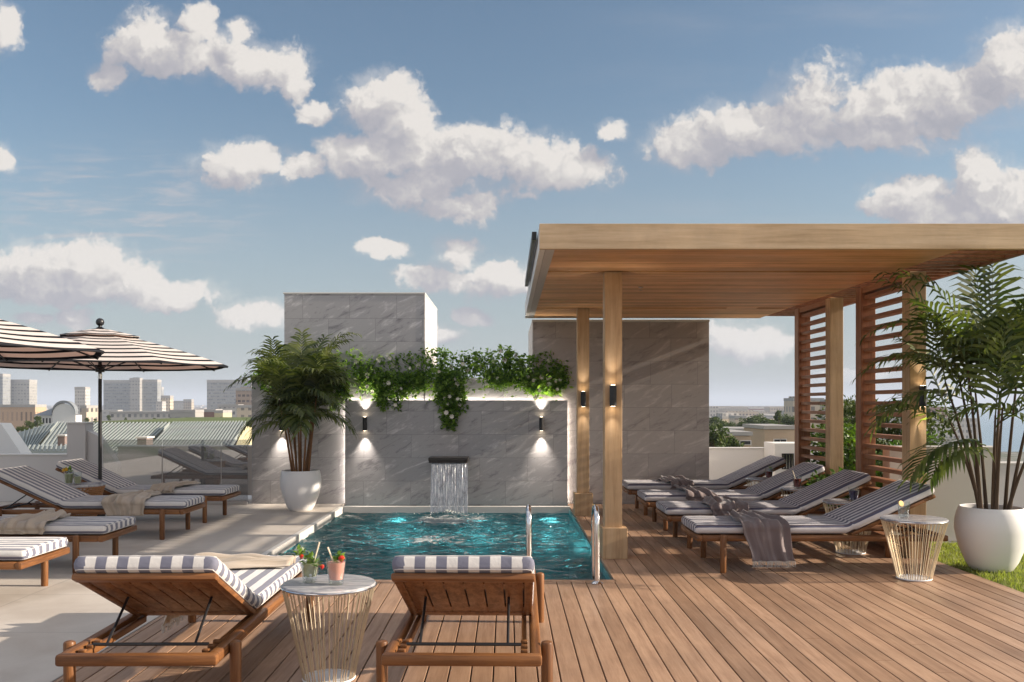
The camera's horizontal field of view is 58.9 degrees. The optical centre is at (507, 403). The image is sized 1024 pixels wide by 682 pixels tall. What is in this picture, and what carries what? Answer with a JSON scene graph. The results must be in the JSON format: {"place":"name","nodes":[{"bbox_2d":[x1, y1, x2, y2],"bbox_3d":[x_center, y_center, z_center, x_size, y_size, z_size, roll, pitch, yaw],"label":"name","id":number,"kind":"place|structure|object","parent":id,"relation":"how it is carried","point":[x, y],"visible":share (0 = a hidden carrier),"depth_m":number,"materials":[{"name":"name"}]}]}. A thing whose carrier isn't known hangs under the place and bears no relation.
{"place":"outdoors","nodes":[
{"label":"outdoors","id":0,"kind":"place"},
{"bbox_2d":[0,404,46,431],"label":"building","id":1,"kind":"structure","parent":0,"point":[16,415],"depth_m":330.00,"materials":[{"name":"brick"}]},
{"bbox_2d":[0,453,66,501],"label":"parapet wall","id":2,"kind":"structure","parent":0,"point":[45,463],"depth_m":13.00,"materials":[{"name":"paint"}]},
{"bbox_2d":[18,421,57,446],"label":"metal roof house","id":3,"kind":"structure","parent":0,"point":[35,436],"depth_m":35.32,"materials":[{"name":"metal"}]},
{"bbox_2d":[33,416,43,426],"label":"tree","id":4,"kind":"object","parent":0,"point":[38,418],"visible":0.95,"depth_m":109.88,"materials":[{"name":"green plant"}]},
{"bbox_2d":[34,401,81,427],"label":"arched hall","id":5,"kind":"structure","parent":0,"point":[60,411],"depth_m":200.00,"materials":[{"name":"white paint"}]},
{"bbox_2d":[80,405,97,421],"bbox_3d":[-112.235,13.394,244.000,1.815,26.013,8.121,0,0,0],"label":"building","id":6,"kind":"structure","parent":0,"point":[90,412],"depth_m":241.79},
{"bbox_2d":[109,411,169,420],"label":"building","id":7,"kind":"structure","parent":0,"point":[128,415],"depth_m":300.00,"materials":[{"name":"concrete"}]},
{"bbox_2d":[92,417,251,426],"bbox_3d":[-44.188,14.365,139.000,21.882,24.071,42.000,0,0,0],"label":"meadow","id":8,"kind":"structure","parent":0,"point":[205,419],"depth_m":127.82,"materials":[{"name":"plant"}]},
{"bbox_2d":[0,499,344,681],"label":"terrace","id":9,"kind":"structure","parent":0,"point":[40,625],"depth_m":7.27,"materials":[{"name":"concrete"}]},
{"bbox_2d":[0,537,69,585],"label":"sun lounger","id":10,"kind":"object","parent":9,"relation":"on","point":[18,553],"visible":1,"depth_m":6.53,"materials":[{"name":"fabric"}]},
{"bbox_2d":[0,319,104,361],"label":"umbrella","id":11,"kind":"object","parent":9,"relation":"on","point":[19,342],"visible":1,"depth_m":7.70,"materials":[{"name":"white fabric"}]},
{"bbox_2d":[0,516,136,573],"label":"sun lounger","id":12,"kind":"object","parent":9,"relation":"on","point":[75,530],"visible":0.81,"depth_m":7.61,"materials":[{"name":"fabric"}]},
{"bbox_2d":[0,509,70,534],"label":"throw blanket","id":13,"kind":"object","parent":12,"relation":"on","point":[26,523],"visible":1,"depth_m":7.52,"materials":[{"name":"fabric"}]},
{"bbox_2d":[66,422,93,489],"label":"wall pillar","id":14,"kind":"structure","parent":9,"relation":"on","point":[76,440],"depth_m":12.87,"materials":[{"name":"paint"}]},
{"bbox_2d":[66,482,105,515],"bbox_3d":[-4.870,1.152,10.380,0.500,0.478,0.500,0,0,0],"label":"wicker table","id":15,"kind":"object","parent":9,"relation":"on","point":[94,486],"visible":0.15,"depth_m":10.28,"materials":[{"name":"wicker"}]},
{"bbox_2d":[62,465,72,484],"bbox_3d":[-4.992,0.802,10.300,0.134,0.219,0.110,0,0,0],"label":"cocktail glass","id":16,"kind":"object","parent":15,"relation":"on","point":[68,478],"visible":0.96,"depth_m":10.27,"materials":[{"name":"green"}]},
{"bbox_2d":[0,466,205,539],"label":"sun lounger","id":17,"kind":"object","parent":9,"relation":"on","point":[45,490],"visible":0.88,"depth_m":9.46,"materials":[{"name":"fabric"}]},
{"bbox_2d":[101,489,160,515],"bbox_3d":[-3.960,1.047,9.678,0.438,0.215,0.726,0,0,0],"label":"throw blanket","id":18,"kind":"object","parent":17,"relation":"on","point":[128,504],"visible":1,"depth_m":9.36,"materials":[{"name":"fabric"}]},
{"bbox_2d":[87,430,120,487],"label":"buttress wall","id":19,"kind":"structure","parent":9,"relation":"on","point":[111,462],"depth_m":12.92,"materials":[{"name":"paint"}]},
{"bbox_2d":[0,318,228,515],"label":"umbrella","id":20,"kind":"object","parent":9,"relation":"on","point":[126,352],"visible":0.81,"depth_m":10.68,"materials":[{"name":"beige fabric"}]},
{"bbox_2d":[55,458,240,522],"bbox_3d":[-4.394,1.039,11.050,2.099,0.722,0.810,0,0,0],"label":"sun lounger","id":21,"kind":"object","parent":9,"relation":"on","point":[86,470],"visible":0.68,"depth_m":10.81,"materials":[{"name":"fabric"}]},
{"bbox_2d":[149,480,199,492],"bbox_3d":[-4.059,0.994,11.004,0.374,0.108,0.759,0,0,7],"label":"throw blanket","id":22,"kind":"object","parent":21,"relation":"on","point":[168,487],"visible":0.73,"depth_m":10.78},
{"bbox_2d":[207,501,248,504],"bbox_3d":[-4.617,0.947,12.620,2.025,0.904,0.060,0,0,0],"label":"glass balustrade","id":23,"kind":"object","parent":9,"relation":"on","point":[228,502],"visible":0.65,"depth_m":12.59,"materials":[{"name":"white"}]},
{"bbox_2d":[223,328,367,511],"bbox_3d":[-2.754,0.182,11.949,1.767,2.435,1.791,0,0,-44],"label":"potted palm","id":24,"kind":"object","parent":9,"relation":"on","point":[303,379],"visible":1,"depth_m":11.71,"materials":[{"name":"plant"}]},
{"bbox_2d":[283,292,436,398],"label":"stone tower","id":25,"kind":"structure","parent":9,"relation":"on","point":[384,323],"depth_m":12.73,"materials":[{"name":"stone"}]},
{"bbox_2d":[252,378,567,505],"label":"feature wall","id":26,"kind":"structure","parent":9,"relation":"on","point":[510,449],"depth_m":12.63,"materials":[{"name":"stone"}]},
{"bbox_2d":[242,348,386,410],"bbox_3d":[-2.706,-0.341,12.734,2.079,0.897,0.798,0,0,0],"label":"trailing plant","id":27,"kind":"object","parent":26,"relation":"on","point":[361,374],"visible":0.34,"depth_m":12.62,"materials":[{"name":"green plant"}]},
{"bbox_2d":[359,345,498,431],"bbox_3d":[-1.086,-0.220,12.739,2.089,1.240,0.714,0,0,0],"label":"trailing plant","id":28,"kind":"object","parent":26,"relation":"on","point":[449,382],"visible":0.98,"depth_m":12.60,"materials":[{"name":"green plant"}]},
{"bbox_2d":[480,344,573,400],"bbox_3d":[0.274,-0.410,12.707,1.387,0.848,0.731,0,0,0],"label":"trailing plant","id":29,"kind":"object","parent":26,"relation":"on","point":[541,380],"visible":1,"depth_m":12.61,"materials":[{"name":"green plant"}]},
{"bbox_2d":[539,417,543,430],"bbox_3d":[0.475,0.275,12.589,0.060,0.193,0.079,0,0,0],"label":"wall lamp","id":30,"kind":"object","parent":26,"relation":"attached to","point":[541,423],"visible":1,"depth_m":12.55,"materials":[{"name":"black metal"}]},
{"bbox_2d":[169,410,203,417],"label":"building","id":31,"kind":"structure","parent":0,"point":[184,413],"depth_m":280.00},
{"bbox_2d":[193,409,222,416],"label":"building","id":32,"kind":"structure","parent":0,"point":[208,412],"depth_m":330.00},
{"bbox_2d":[214,410,231,416],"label":"building","id":33,"kind":"structure","parent":0,"point":[222,413],"depth_m":250.16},
{"bbox_2d":[217,404,243,416],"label":"building","id":34,"kind":"structure","parent":0,"point":[233,407],"depth_m":380.00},
{"bbox_2d":[237,405,251,416],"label":"building","id":35,"kind":"structure","parent":0,"point":[244,410],"depth_m":300.00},
{"bbox_2d":[396,456,477,516],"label":"waterfall","id":36,"kind":"structure","parent":0,"point":[440,460],"depth_m":12.21,"materials":[{"name":"white liquid"}]},
{"bbox_2d":[284,510,611,579],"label":"pool","id":37,"kind":"structure","parent":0,"point":[602,567],"depth_m":9.74,"materials":[{"name":"tile"}]},
{"bbox_2d":[262,506,569,555],"bbox_3d":[-0.714,1.440,9.805,3.152,0.091,5.190,0,0,0],"label":"pool coping","id":38,"kind":"object","parent":37,"relation":"on","point":[286,544],"visible":0.59,"depth_m":12.32,"materials":[{"name":"stone"}]},
{"bbox_2d":[278,511,605,579],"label":"pool water","id":39,"kind":"structure","parent":37,"relation":"in","point":[372,545],"depth_m":9.80,"materials":[{"name":"teal liquid"}]},
{"bbox_2d":[0,0,1023,404],"label":"sky","id":40,"kind":"structure","parent":0,"point":[170,170],"materials":[{"name":"blue"}]},
{"bbox_2d":[709,416,721,427],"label":"tree","id":41,"kind":"object","parent":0,"point":[716,420],"visible":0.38,"depth_m":129.68,"materials":[{"name":"green plant"}]},
{"bbox_2d":[709,422,733,446],"bbox_3d":[7.563,1.246,33.086,1.387,1.197,1.337,0,0,0],"label":"shrub","id":42,"kind":"object","parent":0,"point":[716,437],"visible":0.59,"depth_m":32.93,"materials":[{"name":"green plant"}]},
{"bbox_2d":[712,413,746,422],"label":"building","id":43,"kind":"structure","parent":0,"point":[724,416],"depth_m":301.06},
{"bbox_2d":[720,435,744,446],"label":"shrub","id":44,"kind":"object","parent":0,"point":[734,440],"visible":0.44,"depth_m":35.74,"materials":[{"name":"green plant"}]},
{"bbox_2d":[715,429,752,446],"bbox_3d":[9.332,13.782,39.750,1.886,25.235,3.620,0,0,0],"label":"building","id":45,"kind":"structure","parent":0,"point":[741,435],"depth_m":38.00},
{"bbox_2d":[729,415,745,426],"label":"building","id":46,"kind":"structure","parent":0,"point":[735,419],"depth_m":290.33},
{"bbox_2d":[739,416,760,423],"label":"tree","id":47,"kind":"object","parent":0,"point":[752,420],"visible":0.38,"depth_m":139.92,"materials":[{"name":"green plant"}]},
{"bbox_2d":[757,418,773,423],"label":"tree","id":48,"kind":"object","parent":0,"point":[766,421],"visible":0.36,"depth_m":124.73,"materials":[{"name":"green plant"}]},
{"bbox_2d":[742,424,794,446],"bbox_3d":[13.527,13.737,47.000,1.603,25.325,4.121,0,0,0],"label":"building","id":49,"kind":"structure","parent":0,"point":[762,433],"depth_m":45.05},
{"bbox_2d":[773,410,782,423],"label":"tree","id":50,"kind":"object","parent":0,"point":[777,417],"visible":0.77,"depth_m":109.92,"materials":[{"name":"green plant"}]},
{"bbox_2d":[776,414,794,424],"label":"tree","id":51,"kind":"object","parent":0,"point":[785,420],"visible":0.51,"depth_m":119.31,"materials":[{"name":"green plant"}]},
{"bbox_2d":[784,396,823,441],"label":"building","id":52,"kind":"structure","parent":0,"point":[789,406],"depth_m":240.00,"materials":[{"name":"concrete"}]},
{"bbox_2d":[709,405,1023,460],"bbox_3d":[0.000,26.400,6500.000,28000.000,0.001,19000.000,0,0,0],"label":"city ground","id":53,"kind":"structure","parent":0,"point":[1014,456],"depth_m":493.29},
{"bbox_2d":[0,374,10,403],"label":"building","id":54,"kind":"structure","parent":53,"relation":"on","point":[5,388],"depth_m":884.99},
{"bbox_2d":[11,379,36,403],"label":"building","id":55,"kind":"structure","parent":53,"relation":"on","point":[23,391],"depth_m":900.00,"materials":[{"name":"concrete"}]},
{"bbox_2d":[40,421,73,445],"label":"metal roof house","id":56,"kind":"structure","parent":53,"relation":"on","point":[57,435],"depth_m":30.70,"materials":[{"name":"metal"}]},
{"bbox_2d":[28,444,112,452],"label":"metal roof house","id":57,"kind":"structure","parent":53,"relation":"on","point":[47,449],"depth_m":24.92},
{"bbox_2d":[74,387,89,414],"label":"building","id":58,"kind":"structure","parent":53,"relation":"on","point":[82,395],"depth_m":700.00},
{"bbox_2d":[103,380,129,410],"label":"building","id":59,"kind":"structure","parent":53,"relation":"on","point":[116,394],"depth_m":900.00,"materials":[{"name":"concrete"}]},
{"bbox_2d":[64,422,169,456],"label":"metal roof house","id":60,"kind":"structure","parent":53,"relation":"on","point":[115,435],"depth_m":30.33,"materials":[{"name":"metal"}]},
{"bbox_2d":[129,378,142,410],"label":"building","id":61,"kind":"structure","parent":53,"relation":"on","point":[135,394],"depth_m":896.00,"materials":[{"name":"grey concrete"}]},
{"bbox_2d":[142,379,161,410],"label":"building","id":62,"kind":"structure","parent":53,"relation":"on","point":[151,392],"depth_m":902.00,"materials":[{"name":"concrete"}]},
{"bbox_2d":[156,401,165,410],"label":"building","id":63,"kind":"structure","parent":53,"relation":"on","point":[160,405],"depth_m":700.00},
{"bbox_2d":[161,395,173,410],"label":"building","id":64,"kind":"structure","parent":53,"relation":"on","point":[168,399],"depth_m":800.00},
{"bbox_2d":[173,401,182,409],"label":"building","id":65,"kind":"structure","parent":53,"relation":"on","point":[177,405],"depth_m":1100.00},
{"bbox_2d":[183,399,193,409],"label":"building","id":66,"kind":"structure","parent":53,"relation":"on","point":[188,404],"depth_m":1000.00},
{"bbox_2d":[153,421,251,444],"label":"metal roof house","id":67,"kind":"structure","parent":53,"relation":"on","point":[205,433],"depth_m":29.32,"materials":[{"name":"metal"}]},
{"bbox_2d":[207,380,251,408],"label":"building","id":68,"kind":"structure","parent":53,"relation":"on","point":[216,395],"depth_m":860.00,"materials":[{"name":"concrete"}]},
{"bbox_2d":[230,495,251,498],"bbox_3d":[-1.050,13.963,6.250,16.900,24.875,18.500,0,0,0],"label":"rooftop structure","id":69,"kind":"object","parent":53,"relation":"on","point":[244,497],"depth_m":14.78,"materials":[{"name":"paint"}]},
{"bbox_2d":[0,423,30,452],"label":"sloping wall","id":70,"kind":"structure","parent":69,"relation":"on","point":[11,441],"depth_m":14.05,"materials":[{"name":"white paint"}]},
{"bbox_2d":[117,445,251,494],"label":"parapet wall","id":71,"kind":"structure","parent":69,"relation":"on","point":[201,464],"depth_m":13.90,"materials":[{"name":"beige paint"}]},
{"bbox_2d":[448,597,576,681],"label":"deck base","id":72,"kind":"object","parent":69,"relation":"on","point":[514,647],"depth_m":5.36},
{"bbox_2d":[54,504,1023,681],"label":"deck","id":73,"kind":"structure","parent":72,"relation":"on","point":[663,606],"depth_m":5.65,"materials":[{"name":"wood"}]},
{"bbox_2d":[55,555,313,681],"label":"sun lounger","id":74,"kind":"object","parent":73,"relation":"on","point":[139,588],"visible":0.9,"depth_m":4.16,"materials":[{"name":"brown wood"}]},
{"bbox_2d":[161,552,296,632],"bbox_3d":[-1.711,1.145,5.625,0.797,0.418,0.375,0,0,-17],"label":"throw blanket","id":75,"kind":"object","parent":74,"relation":"on","point":[243,560],"visible":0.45,"depth_m":5.58,"materials":[{"name":"fabric"}]},
{"bbox_2d":[280,574,376,681],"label":"wire table","id":76,"kind":"object","parent":73,"relation":"on","point":[318,587],"visible":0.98,"depth_m":4.54,"materials":[{"name":"metal"}]},
{"bbox_2d":[292,542,323,578],"bbox_3d":[-1.014,0.808,4.626,0.176,0.201,0.115,0,0,11],"label":"cocktail glass","id":77,"kind":"object","parent":76,"relation":"on","point":[310,564],"visible":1,"depth_m":4.61,"materials":[{"name":"green"}]},
{"bbox_2d":[326,547,345,583],"bbox_3d":[-0.860,0.815,4.568,0.105,0.187,0.105,0,0,0],"label":"smoothie glass","id":78,"kind":"object","parent":76,"relation":"on","point":[336,566],"visible":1,"depth_m":4.54,"materials":[{"name":"pink"}]},
{"bbox_2d":[376,555,552,681],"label":"sun lounger","id":79,"kind":"object","parent":73,"relation":"on","point":[502,585],"visible":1,"depth_m":4.12,"materials":[{"name":"brown wood"}]},
{"bbox_2d":[526,504,531,556],"bbox_3d":[0.170,1.397,7.178,0.090,1.206,0.326,0,0,0],"label":"pool handrail","id":80,"kind":"object","parent":73,"relation":"on","point":[528,531],"visible":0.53,"depth_m":7.05,"materials":[{"name":"metal"}]},
{"bbox_2d":[591,504,602,584],"bbox_3d":[0.700,1.397,7.178,0.090,1.206,0.326,0,0,0],"label":"pool handrail","id":81,"kind":"object","parent":73,"relation":"on","point":[595,547],"visible":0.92,"depth_m":7.05,"materials":[{"name":"metal"}]},
{"bbox_2d":[622,455,792,515],"bbox_3d":[2.574,1.039,11.780,2.099,0.722,0.810,0,0,0],"label":"sun lounger","id":82,"kind":"object","parent":73,"relation":"on","point":[736,479],"visible":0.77,"depth_m":11.48,"materials":[{"name":"fabric"}]},
{"bbox_2d":[656,475,700,488],"bbox_3d":[2.202,1.002,11.742,0.423,0.129,0.763,0,0,-10],"label":"throw blanket","id":83,"kind":"object","parent":82,"relation":"on","point":[679,480],"visible":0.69,"depth_m":11.50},
{"bbox_2d":[637,462,824,530],"bbox_3d":[2.583,1.039,10.400,2.099,0.722,0.810,0,0,0],"label":"sun lounger","id":84,"kind":"object","parent":73,"relation":"on","point":[768,489],"visible":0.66,"depth_m":10.15,"materials":[{"name":"fabric"}]},
{"bbox_2d":[673,484,717,499],"bbox_3d":[2.190,1.002,10.350,0.455,0.131,0.720,0,0,0],"label":"throw blanket","id":85,"kind":"object","parent":84,"relation":"on","point":[694,493],"visible":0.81,"depth_m":10.05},
{"bbox_2d":[746,477,780,495],"bbox_3d":[3.180,1.155,11.100,0.513,0.485,0.513,0,0,0],"label":"wire table","id":86,"kind":"object","parent":73,"relation":"on","point":[756,479],"visible":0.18,"depth_m":11.10,"materials":[{"name":"stone"}]},
{"bbox_2d":[656,469,871,548],"bbox_3d":[2.603,1.039,9.170,2.099,0.722,0.810,0,0,0],"label":"sun lounger","id":87,"kind":"object","parent":73,"relation":"on","point":[811,497],"visible":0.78,"depth_m":8.91,"materials":[{"name":"fabric"}]},
{"bbox_2d":[702,495,748,515],"bbox_3d":[2.173,1.018,9.118,0.453,0.157,0.726,0,0,0],"label":"throw blanket","id":88,"kind":"object","parent":87,"relation":"on","point":[721,506],"visible":0.81,"depth_m":8.82,"materials":[{"name":"fabric"}]},
{"bbox_2d":[525,224,1023,558],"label":"pergola","id":89,"kind":"object","parent":73,"relation":"on","point":[582,274],"visible":0.81,"depth_m":8.29,"materials":[{"name":"brown wood"}]},
{"bbox_2d":[581,391,585,406],"bbox_3d":[0.950,-0.062,11.328,0.064,0.193,0.083,0,0,0],"label":"wall lamp","id":90,"kind":"object","parent":89,"relation":"attached to","point":[583,398],"visible":1,"depth_m":11.29,"materials":[{"name":"black metal"}]},
{"bbox_2d":[610,385,616,405],"bbox_3d":[0.955,-0.075,8.188,0.064,0.193,0.083,0,0,0],"label":"wall lamp","id":91,"kind":"object","parent":89,"relation":"attached to","point":[613,395],"visible":1,"depth_m":8.15,"materials":[{"name":"black metal"}]},
{"bbox_2d":[919,385,926,406],"bbox_3d":[3.745,-0.070,8.178,0.064,0.193,0.083,0,0,0],"label":"wall lamp","id":92,"kind":"object","parent":89,"relation":"attached to","point":[921,400],"visible":0.74,"depth_m":8.14,"materials":[{"name":"black metal"}]},
{"bbox_2d":[780,486,823,515],"bbox_3d":[3.230,1.155,9.850,0.513,0.485,0.513,0,0,0],"label":"wire table","id":93,"kind":"object","parent":73,"relation":"on","point":[790,488],"visible":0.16,"depth_m":9.79,"materials":[{"name":"stone"}]},
{"bbox_2d":[792,470,801,486],"bbox_3d":[3.148,0.816,9.850,0.104,0.191,0.100,0,0,0],"label":"drink glass","id":94,"kind":"object","parent":93,"relation":"on","point":[797,482],"visible":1,"depth_m":9.82,"materials":[{"name":"red"}]},
{"bbox_2d":[681,480,947,572],"bbox_3d":[2.623,1.039,7.890,2.099,0.722,0.810,0,0,0],"label":"sun lounger","id":95,"kind":"object","parent":73,"relation":"on","point":[852,519],"visible":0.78,"depth_m":7.58,"materials":[{"name":"fabric"}]},
{"bbox_2d":[727,509,795,567],"bbox_3d":[2.156,1.148,7.836,0.465,0.412,0.730,0,0,0],"label":"throw blanket","id":96,"kind":"object","parent":95,"relation":"on","point":[768,538],"visible":1,"depth_m":7.51,"materials":[{"name":"fabric"}]},
{"bbox_2d":[808,506,835,515],"bbox_3d":[3.420,1.250,9.860,0.320,0.300,0.320,0,0,0],"label":"planter","id":97,"kind":"object","parent":73,"relation":"on","point":[819,514],"visible":0.08,"depth_m":9.74,"materials":[{"name":"paint"}]},
{"bbox_2d":[806,469,840,506],"bbox_3d":[3.443,1.050,9.835,0.489,0.713,0.643,0,0,0],"label":"shrub","id":98,"kind":"object","parent":97,"relation":"in","point":[818,478],"visible":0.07,"depth_m":9.76,"materials":[{"name":"green plant"}]},
{"bbox_2d":[822,498,870,554],"bbox_3d":[3.230,1.155,8.530,0.513,0.485,0.513,0,0,0],"label":"wire table","id":99,"kind":"object","parent":73,"relation":"on","point":[840,502],"visible":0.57,"depth_m":8.49,"materials":[{"name":"metal"}]},
{"bbox_2d":[849,487,859,499],"bbox_3d":[3.250,0.846,8.500,0.100,0.131,0.100,0,0,0],"label":"drink glass","id":100,"kind":"object","parent":99,"relation":"on","point":[853,494],"visible":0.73,"depth_m":8.47,"materials":[{"name":"white"}]},
{"bbox_2d":[880,514,949,581],"bbox_3d":[3.258,1.155,7.260,0.513,0.485,0.513,0,0,0],"label":"wire table","id":101,"kind":"object","parent":73,"relation":"on","point":[919,520],"visible":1,"depth_m":7.18,"materials":[{"name":"metal"}]},
{"bbox_2d":[528,319,709,503],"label":"stone tower","id":102,"kind":"structure","parent":69,"relation":"on","point":[665,397],"depth_m":12.72,"materials":[{"name":"stone"}]},
{"bbox_2d":[236,387,251,404],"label":"building","id":103,"kind":"structure","parent":53,"relation":"on","point":[244,395],"depth_m":420.00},
{"bbox_2d":[46,405,978,445],"bbox_3d":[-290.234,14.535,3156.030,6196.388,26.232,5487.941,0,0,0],"label":"trees","id":104,"kind":"object","parent":53,"relation":"on","point":[768,412],"visible":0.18,"depth_m":697.25,"materials":[{"name":"green plant"}]},
{"bbox_2d":[930,541,1023,592],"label":"lawn","id":105,"kind":"structure","parent":0,"point":[988,572],"depth_m":7.55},
{"bbox_2d":[852,260,1023,572],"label":"potted palm","id":106,"kind":"object","parent":105,"relation":"on","point":[990,537],"visible":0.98,"depth_m":7.54,"materials":[{"name":"plant"}]},
{"bbox_2d":[950,407,1023,451],"bbox_3d":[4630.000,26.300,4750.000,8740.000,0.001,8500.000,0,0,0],"label":"water","id":107,"kind":"structure","parent":0,"point":[987,427],"depth_m":934.25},
{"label":"gravel roof","id":108,"kind":"structure","parent":0,"visible":0},
{"bbox_2d":[709,447,763,485],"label":"parapet wall","id":109,"kind":"structure","parent":108,"relation":"on","point":[723,461],"depth_m":14.90,"materials":[{"name":"white paint"}]},
{"bbox_2d":[764,442,825,476],"bbox_3d":[4.645,1.010,14.593,0.850,0.779,0.614,0,0,0],"label":"service box","id":110,"kind":"object","parent":108,"relation":"on","point":[785,451],"visible":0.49,"depth_m":14.30,"materials":[{"name":"white paint"}]},
{"bbox_2d":[802,440,927,497],"bbox_3d":[4.148,0.880,10.148,1.295,1.055,1.637,0,0,-44],"label":"shrub","id":111,"kind":"object","parent":108,"relation":"on","point":[879,473],"visible":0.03,"depth_m":9.90,"materials":[{"name":"green plant"}]},
{"bbox_2d":[806,418,942,481],"bbox_3d":[4.680,0.786,11.256,2.149,1.399,1.593,0,0,0],"label":"shrub","id":112,"kind":"object","parent":108,"relation":"on","point":[849,453],"visible":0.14,"depth_m":10.95,"materials":[{"name":"green plant"}]},
{"bbox_2d":[813,393,961,454],"bbox_3d":[5.130,0.620,12.491,1.702,1.583,2.574,0,0,-28],"label":"shrub","id":113,"kind":"object","parent":108,"relation":"on","point":[849,409],"visible":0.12,"depth_m":12.21,"materials":[{"name":"green plant"}]},
{"bbox_2d":[883,446,992,540],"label":"parapet wall","id":114,"kind":"structure","parent":108,"relation":"on","point":[953,492],"depth_m":9.25,"materials":[{"name":"paint"}]},
{"bbox_2d":[999,461,1023,506],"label":"parapet wall","id":115,"kind":"structure","parent":108,"relation":"on","point":[1018,499],"depth_m":10.20,"materials":[{"name":"paint"}]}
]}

